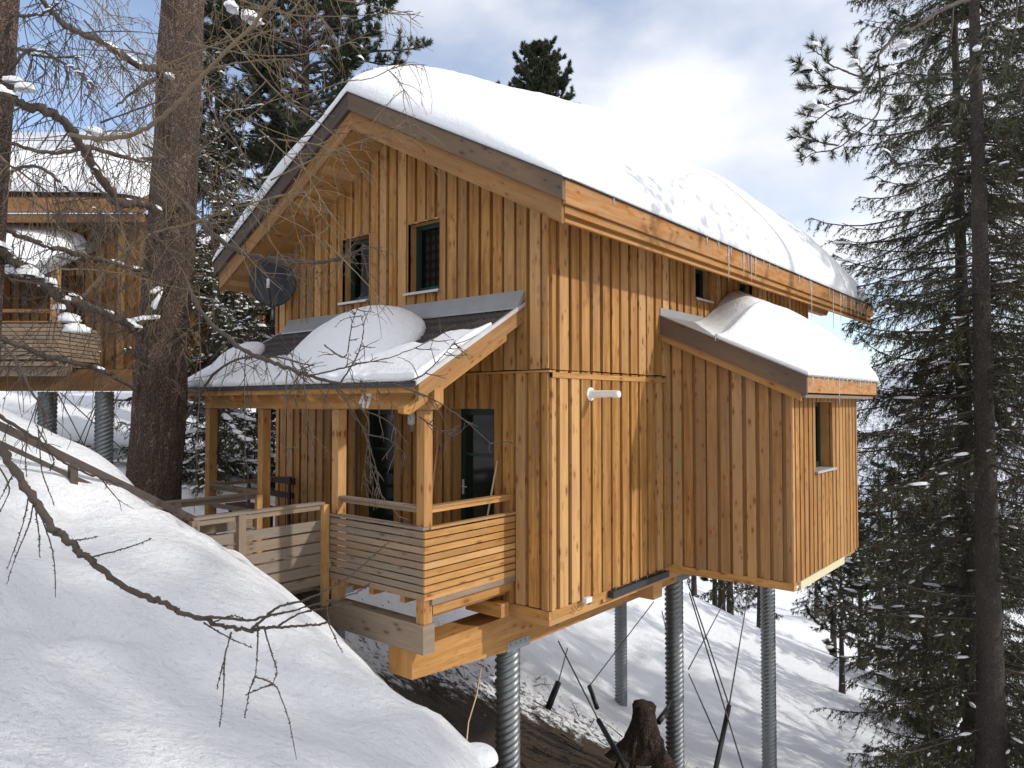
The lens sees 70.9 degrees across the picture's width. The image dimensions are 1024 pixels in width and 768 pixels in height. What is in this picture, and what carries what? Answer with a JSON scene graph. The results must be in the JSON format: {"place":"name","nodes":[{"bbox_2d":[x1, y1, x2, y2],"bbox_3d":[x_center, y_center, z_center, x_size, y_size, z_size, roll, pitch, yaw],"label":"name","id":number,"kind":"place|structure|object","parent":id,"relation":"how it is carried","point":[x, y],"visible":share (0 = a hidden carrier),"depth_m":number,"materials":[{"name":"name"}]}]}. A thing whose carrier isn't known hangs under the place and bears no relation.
{"place":"outdoors","nodes":[
{"label":"outdoors","id":0,"kind":"place"},
{"bbox_2d":[0,391,1023,767],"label":"ground","id":1,"kind":"structure","parent":0,"point":[98,669],"depth_m":5.93,"materials":[{"name":"white snow"}]},
{"bbox_2d":[0,0,144,362],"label":"larch tree","id":2,"kind":"object","parent":1,"relation":"on","point":[10,15],"visible":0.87,"depth_m":8.28,"materials":[{"name":"brown plant"}]},
{"bbox_2d":[0,421,195,520],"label":"stair rail","id":3,"kind":"object","parent":1,"relation":"on","point":[71,474],"visible":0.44,"depth_m":7.33,"materials":[{"name":"brown wood"}]},
{"bbox_2d":[0,162,263,463],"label":"neighbour chalet","id":4,"kind":"object","parent":1,"relation":"on","point":[104,440],"visible":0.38,"depth_m":16.70,"materials":[{"name":"wood"}]},
{"bbox_2d":[6,224,86,264],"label":"roof snow","id":5,"kind":"structure","parent":4,"relation":"on","point":[34,231],"depth_m":16.32,"materials":[{"name":"white snow"}]},
{"bbox_2d":[10,131,220,197],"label":"roof snow","id":6,"kind":"structure","parent":4,"relation":"on","point":[123,143],"depth_m":17.00,"materials":[{"name":"white snow"}]},
{"bbox_2d":[114,197,204,451],"bbox_3d":[-11.023,-3.297,23.320,4.847,12.582,4.165,-1,-2,40],"label":"spruce tree","id":7,"kind":"object","parent":1,"relation":"on","point":[129,424],"visible":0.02,"depth_m":22.69,"materials":[{"name":"green plant"}]},
{"bbox_2d":[73,8,275,497],"bbox_3d":[-7.870,-3.532,18.729,6.067,13.115,5.759,-1,-2,40],"label":"spruce tree","id":8,"kind":"object","parent":1,"relation":"on","point":[234,435],"visible":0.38,"depth_m":18.23,"materials":[{"name":"green plant"}]},
{"bbox_2d":[0,343,388,758],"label":"larch tree","id":9,"kind":"object","parent":1,"relation":"on","point":[16,472],"visible":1,"depth_m":2.88,"materials":[{"name":"brown plant"}]},
{"bbox_2d":[188,195,211,415],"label":"spruce tree","id":10,"kind":"object","parent":1,"relation":"on","point":[201,211],"visible":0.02,"depth_m":32.39,"materials":[{"name":"green plant"}]},
{"bbox_2d":[151,492,329,605],"bbox_3d":[-3.751,2.274,9.514,1.785,1.380,1.890,-1,-2,40],"label":"footbridge","id":11,"kind":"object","parent":1,"relation":"on","point":[293,576],"visible":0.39,"depth_m":9.38,"materials":[{"name":"brown wood"}]},
{"bbox_2d":[194,70,300,489],"bbox_3d":[-7.271,-3.257,21.922,6.105,13.805,5.485,-1,-2,40],"label":"spruce tree","id":12,"kind":"object","parent":1,"relation":"on","point":[253,312],"visible":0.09,"depth_m":21.27,"materials":[{"name":"green plant"}]},
{"bbox_2d":[0,0,518,521],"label":"larch tree","id":13,"kind":"object","parent":1,"relation":"on","point":[158,328],"visible":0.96,"depth_m":8.95,"materials":[{"name":"brown plant"}]},
{"bbox_2d":[254,168,270,411],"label":"spruce tree","id":14,"kind":"object","parent":1,"relation":"on","point":[267,173],"visible":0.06,"depth_m":36.42,"materials":[{"name":"green plant"}]},
{"bbox_2d":[200,0,433,169],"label":"stone pine tree","id":15,"kind":"object","parent":1,"relation":"on","point":[352,58],"visible":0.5,"depth_m":18.88,"materials":[{"name":"green wood"}]},
{"bbox_2d":[188,91,878,767],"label":"chalet","id":16,"kind":"object","parent":1,"relation":"on","point":[694,449],"visible":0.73,"depth_m":10.79,"materials":[{"name":"brown wood"}]},
{"bbox_2d":[225,473,295,537],"bbox_3d":[-4.449,2.117,12.654,1.500,0.970,0.460,-1,-2,40],"label":"bench","id":17,"kind":"object","parent":16,"relation":"on","point":[288,495],"visible":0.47,"depth_m":12.57,"materials":[{"name":"brown wood"}]},
{"bbox_2d":[249,261,297,319],"bbox_3d":[-4.304,-1.716,13.063,0.588,1.094,0.712,-1,-2,40],"label":"satellite dish","id":18,"kind":"object","parent":16,"relation":"attached to","point":[281,298],"visible":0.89,"depth_m":13.09,"materials":[{"name":"grey metal"}]},
{"bbox_2d":[188,305,491,387],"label":"roof snow","id":19,"kind":"structure","parent":16,"relation":"on","point":[405,331],"depth_m":9.73,"materials":[{"name":"white snow"}]},
{"bbox_2d":[338,233,370,304],"bbox_3d":[-2.467,-1.919,12.347,0.782,1.160,0.693,-1,-2,40],"label":"window","id":20,"kind":"structure","parent":16,"relation":"in","point":[352,292],"depth_m":12.43,"materials":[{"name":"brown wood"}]},
{"bbox_2d":[360,409,393,536],"bbox_3d":[-2.117,1.473,11.846,0.944,2.172,0.260,-1,-2,40],"label":"door","id":21,"kind":"structure","parent":16,"relation":"in","point":[379,447],"depth_m":12.04,"materials":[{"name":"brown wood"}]},
{"bbox_2d":[408,412,414,431],"bbox_3d":[-1.557,0.574,11.132,0.164,0.328,0.120,-17,-17,84],"label":"wall lamp","id":22,"kind":"object","parent":16,"relation":"attached to","point":[411,423],"visible":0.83,"depth_m":11.08,"materials":[{"name":"metal"}]},
{"bbox_2d":[403,217,439,295],"bbox_3d":[-1.188,-1.948,11.289,0.782,1.160,0.693,-1,-2,40],"label":"window","id":23,"kind":"structure","parent":16,"relation":"in","point":[425,237],"depth_m":11.35,"materials":[{"name":"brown wood"}]},
{"bbox_2d":[432,443,438,553],"bbox_3d":[-1.186,1.713,10.610,0.300,1.663,0.354,-1,-2,40],"label":"broom","id":24,"kind":"object","parent":16,"relation":"on","point":[434,470],"visible":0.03,"depth_m":10.71,"materials":[{"name":"brown wood"}]},
{"bbox_2d":[452,409,493,555],"bbox_3d":[-0.472,1.430,10.485,0.914,2.182,0.260,-1,-2,40],"label":"door","id":25,"kind":"structure","parent":16,"relation":"in","point":[473,463],"depth_m":10.68,"materials":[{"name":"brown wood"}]},
{"bbox_2d":[469,460,497,570],"bbox_3d":[-0.362,1.794,9.926,0.300,1.463,0.354,-1,-2,40],"label":"broom","id":26,"kind":"object","parent":16,"relation":"on","point":[496,465],"visible":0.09,"depth_m":9.95,"materials":[{"name":"brown wood"}]},
{"bbox_2d":[212,65,873,305],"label":"roof snow","id":27,"kind":"structure","parent":16,"relation":"on","point":[593,147],"depth_m":10.94,"materials":[{"name":"white snow"}]},
{"bbox_2d":[545,681,560,709],"bbox_3d":[0.907,6.843,15.800,0.140,0.510,0.551,-1,-2,32],"label":"anchor sleeve","id":28,"kind":"object","parent":16,"relation":"attached to","point":[553,695],"visible":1,"depth_m":15.74,"materials":[{"name":"black plastic"}]},
{"bbox_2d":[574,596,591,610],"bbox_3d":[0.976,3.052,9.947,0.070,0.151,0.375,-1,-2,40],"label":"junction box","id":29,"kind":"object","parent":16,"relation":"attached to","point":[587,599],"visible":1,"depth_m":9.99,"materials":[{"name":"white plastic"}]},
{"bbox_2d":[587,685,598,709],"bbox_3d":[1.836,7.079,16.250,0.100,0.382,0.556,0,-2,-14],"label":"anchor sleeve","id":30,"kind":"object","parent":16,"relation":"attached to","point":[593,698],"visible":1,"depth_m":16.20,"materials":[{"name":"black plastic"}]},
{"bbox_2d":[587,387,620,400],"bbox_3d":[1.294,0.139,10.085,0.493,0.190,0.190,-1,-2,40],"label":"vent pipe","id":31,"kind":"object","parent":16,"relation":"attached to","point":[592,393],"visible":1,"depth_m":10.07,"materials":[{"name":"white plastic"}]},
{"bbox_2d":[596,718,628,767],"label":"anchor sleeve","id":32,"kind":"object","parent":16,"relation":"attached to","point":[617,753],"visible":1,"depth_m":11.28,"materials":[{"name":"black plastic"}]},
{"bbox_2d":[608,569,668,598],"bbox_3d":[2.002,3.089,11.196,0.093,0.135,1.740,-1,-2,40],"label":"cable duct","id":33,"kind":"object","parent":16,"relation":"attached to","point":[636,584],"visible":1,"depth_m":11.07,"materials":[{"name":"metal"}]},
{"bbox_2d":[657,708,668,724],"bbox_3d":[2.796,6.175,13.350,0.110,0.189,0.393,-1,-2,36],"label":"anchor sleeve","id":34,"kind":"object","parent":16,"relation":"attached to","point":[662,715],"visible":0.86,"depth_m":13.30,"materials":[{"name":"black plastic"}]},
{"bbox_2d":[694,267,713,303],"bbox_3d":[3.256,-1.818,13.270,0.673,0.670,0.722,-1,-2,40],"label":"window","id":35,"kind":"structure","parent":16,"relation":"in","point":[701,276],"depth_m":13.40,"materials":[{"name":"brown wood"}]},
{"bbox_2d":[713,704,730,767],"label":"anchor sleeve","id":36,"kind":"object","parent":16,"relation":"attached to","point":[721,740],"visible":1,"depth_m":12.12,"materials":[{"name":"black plastic"}]},
{"bbox_2d":[740,282,751,293],"bbox_3d":[4.537,-1.773,14.862,0.616,0.670,0.694,-1,-2,40],"label":"window","id":37,"kind":"structure","parent":16,"relation":"in","point":[744,287],"depth_m":14.96,"materials":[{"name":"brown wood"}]},
{"bbox_2d":[750,254,751,280],"bbox_3d":[4.277,-2.066,12.846,0.029,0.500,0.034,-1,-2,40],"label":"icicle","id":38,"kind":"object","parent":16,"relation":"hanging from","point":[751,265],"visible":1,"depth_m":12.84,"materials":[{"name":"white"}]},
{"bbox_2d":[693,290,879,384],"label":"roof snow","id":39,"kind":"structure","parent":16,"relation":"on","point":[778,334],"depth_m":11.84,"materials":[{"name":"white snow"}]},
{"bbox_2d":[811,281,811,310],"bbox_3d":[6.444,-1.817,15.460,0.029,0.850,0.034,-1,-2,40],"label":"icicle","id":40,"kind":"object","parent":16,"relation":"hanging from","point":[811,295],"visible":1,"depth_m":15.45,"materials":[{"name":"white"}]},
{"bbox_2d":[815,401,836,473],"bbox_3d":[5.060,0.861,11.923,0.333,1.164,1.022,-1,-2,40],"label":"window","id":41,"kind":"structure","parent":16,"relation":"in","point":[822,427],"depth_m":12.30,"materials":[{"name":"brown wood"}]},
{"bbox_2d":[832,289,833,329],"bbox_3d":[7.464,-1.733,16.691,0.029,0.950,0.034,-1,-2,40],"label":"icicle","id":42,"kind":"object","parent":16,"relation":"hanging from","point":[833,307],"visible":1,"depth_m":16.68,"materials":[{"name":"white"}]},
{"bbox_2d":[838,377,839,408],"bbox_3d":[5.202,0.147,11.417,0.021,0.500,0.024,-1,-2,40],"label":"icicle","id":43,"kind":"object","parent":16,"relation":"hanging from","point":[839,392],"visible":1,"depth_m":11.41,"materials":[{"name":"white"}]},
{"bbox_2d":[495,35,579,102],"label":"stone pine tree","id":44,"kind":"object","parent":1,"relation":"on","point":[542,73],"visible":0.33,"depth_m":34.02,"materials":[{"name":"green wood"}]},
{"bbox_2d":[434,673,687,767],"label":"brushwood","id":45,"kind":"object","parent":1,"relation":"on","point":[564,742],"visible":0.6,"depth_m":14.93,"materials":[{"name":"brown wood"}]},
{"bbox_2d":[604,699,677,767],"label":"tree stump","id":46,"kind":"object","parent":1,"relation":"on","point":[641,743],"visible":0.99,"depth_m":12.78,"materials":[{"name":"brown wood"}]},
{"bbox_2d":[691,575,696,596],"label":"pine tree","id":47,"kind":"object","parent":1,"relation":"on","point":[694,585],"depth_m":45.96,"materials":[{"name":"wood"}]},
{"bbox_2d":[698,576,717,606],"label":"pine tree","id":48,"kind":"object","parent":1,"relation":"on","point":[713,582],"visible":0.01,"depth_m":42.95,"materials":[{"name":"plant"}]},
{"bbox_2d":[695,579,748,610],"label":"spruce tree","id":49,"kind":"object","parent":1,"relation":"on","point":[721,587],"visible":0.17,"depth_m":41.77,"materials":[{"name":"green plant"}]},
{"bbox_2d":[717,582,756,617],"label":"spruce tree","id":50,"kind":"object","parent":1,"relation":"on","point":[730,607],"visible":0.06,"depth_m":43.73,"materials":[{"name":"green plant"}]},
{"bbox_2d":[725,584,782,628],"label":"spruce tree","id":51,"kind":"object","parent":1,"relation":"on","point":[757,594],"visible":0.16,"depth_m":40.00,"materials":[{"name":"green plant"}]},
{"bbox_2d":[791,576,837,622],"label":"spruce tree","id":52,"kind":"object","parent":1,"relation":"on","point":[813,602],"visible":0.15,"depth_m":55.99,"materials":[{"name":"green plant"}]},
{"bbox_2d":[799,565,855,656],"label":"spruce tree","id":53,"kind":"object","parent":1,"relation":"on","point":[833,638],"visible":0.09,"depth_m":43.98,"materials":[{"name":"green plant"}]},
{"bbox_2d":[804,550,874,693],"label":"pine tree","id":54,"kind":"object","parent":1,"relation":"on","point":[826,641],"visible":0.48,"depth_m":29.90,"materials":[{"name":"plant"}]},
{"bbox_2d":[825,491,876,624],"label":"pine tree","id":55,"kind":"object","parent":1,"relation":"on","point":[866,520],"visible":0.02,"depth_m":59.75,"materials":[{"name":"plant"}]},
{"bbox_2d":[808,498,895,670],"bbox_3d":[17.430,10.519,36.263,3.889,9.602,3.743,0,-2,-5],"label":"pine tree","id":56,"kind":"object","parent":1,"relation":"on","point":[826,579],"visible":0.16,"depth_m":36.06,"materials":[{"name":"plant"}]},
{"bbox_2d":[845,456,921,685],"bbox_3d":[17.442,9.170,33.708,3.713,11.500,3.884,0,-2,-12],"label":"spruce tree","id":57,"kind":"object","parent":1,"relation":"on","point":[878,599],"visible":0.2,"depth_m":33.96,"materials":[{"name":"green plant"}]},
{"bbox_2d":[873,465,911,622],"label":"spruce tree","id":58,"kind":"object","parent":1,"relation":"on","point":[886,516],"visible":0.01,"depth_m":62.14,"materials":[{"name":"green plant"}]},
{"bbox_2d":[786,0,1023,167],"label":"stone pine tree","id":59,"kind":"object","parent":1,"relation":"on","point":[813,45],"visible":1,"depth_m":10.26,"materials":[{"name":"green wood"}]},
{"bbox_2d":[865,456,954,696],"bbox_3d":[18.355,8.983,33.075,4.078,12.075,3.899,1,-2,-20],"label":"spruce tree","id":60,"kind":"object","parent":1,"relation":"on","point":[892,468],"visible":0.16,"depth_m":32.97,"materials":[{"name":"green plant"}]},
{"bbox_2d":[805,0,1023,767],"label":"spruce tree","id":61,"kind":"object","parent":1,"relation":"on","point":[927,232],"visible":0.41,"depth_m":20.04,"materials":[{"name":"green plant"}]},
{"bbox_2d":[816,0,1023,767],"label":"spruce tree","id":62,"kind":"object","parent":1,"relation":"on","point":[994,738],"visible":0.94,"depth_m":17.42,"materials":[{"name":"green plant"}]},
{"bbox_2d":[891,489,953,656],"bbox_3d":[21.162,10.671,36.233,4.783,12.270,4.970,1,-2,-27],"label":"pine tree","id":63,"kind":"object","parent":1,"relation":"on","point":[918,541],"visible":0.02,"depth_m":36.13,"materials":[{"name":"plant"}]},
{"bbox_2d":[831,353,1021,741],"bbox_3d":[15.696,6.309,27.127,7.087,15.092,7.451,-1,-2,40],"label":"spruce tree","id":64,"kind":"object","parent":1,"relation":"on","point":[855,630],"visible":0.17,"depth_m":27.25,"materials":[{"name":"green plant"}]},
{"bbox_2d":[915,450,958,682],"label":"spruce tree","id":65,"kind":"object","parent":1,"relation":"on","point":[945,566],"visible":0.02,"depth_m":34.16,"materials":[{"name":"green plant"}]},
{"bbox_2d":[907,0,1023,766],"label":"spruce tree","id":66,"kind":"object","parent":1,"relation":"on","point":[1015,509],"visible":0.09,"depth_m":21.74,"materials":[{"name":"green plant"}]},
{"bbox_2d":[998,502,1023,706],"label":"spruce tree","id":67,"kind":"object","parent":1,"relation":"on","point":[1020,626],"visible":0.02,"depth_m":37.36,"materials":[{"name":"green plant"}]},
{"bbox_2d":[1002,526,1023,699],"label":"pine tree","id":68,"kind":"object","parent":1,"relation":"on","point":[1009,618],"visible":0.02,"depth_m":33.62,"materials":[{"name":"plant"}]},
{"bbox_2d":[7,0,1023,369],"label":"sky","id":69,"kind":"structure","parent":0,"point":[708,82],"materials":[{"name":"white"}]},
{"bbox_2d":[824,357,1023,614],"bbox_3d":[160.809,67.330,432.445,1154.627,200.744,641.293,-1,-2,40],"label":"mountain","id":70,"kind":"structure","parent":0,"point":[870,422],"depth_m":556.84,"materials":[{"name":"white snow"}]},
{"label":"distant chalet","id":71,"kind":"object","parent":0,"visible":0},
{"bbox_2d":[201,233,227,246],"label":"roof snow","id":72,"kind":"structure","parent":71,"relation":"on","point":[224,237],"depth_m":26.67,"materials":[{"name":"white snow"}]},
{"bbox_3d":[-0.201,2.951,5.143,0.188,0.563,0.182,-1,-2,40],"label":"cut post","id":73,"kind":"object","parent":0,"visible":0},
{"bbox_2d":[471,742,497,767],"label":"snow cap","id":74,"kind":"object","parent":73,"relation":"on","point":[487,755],"visible":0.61,"depth_m":5.08,"materials":[{"name":"white snow"}]}
]}

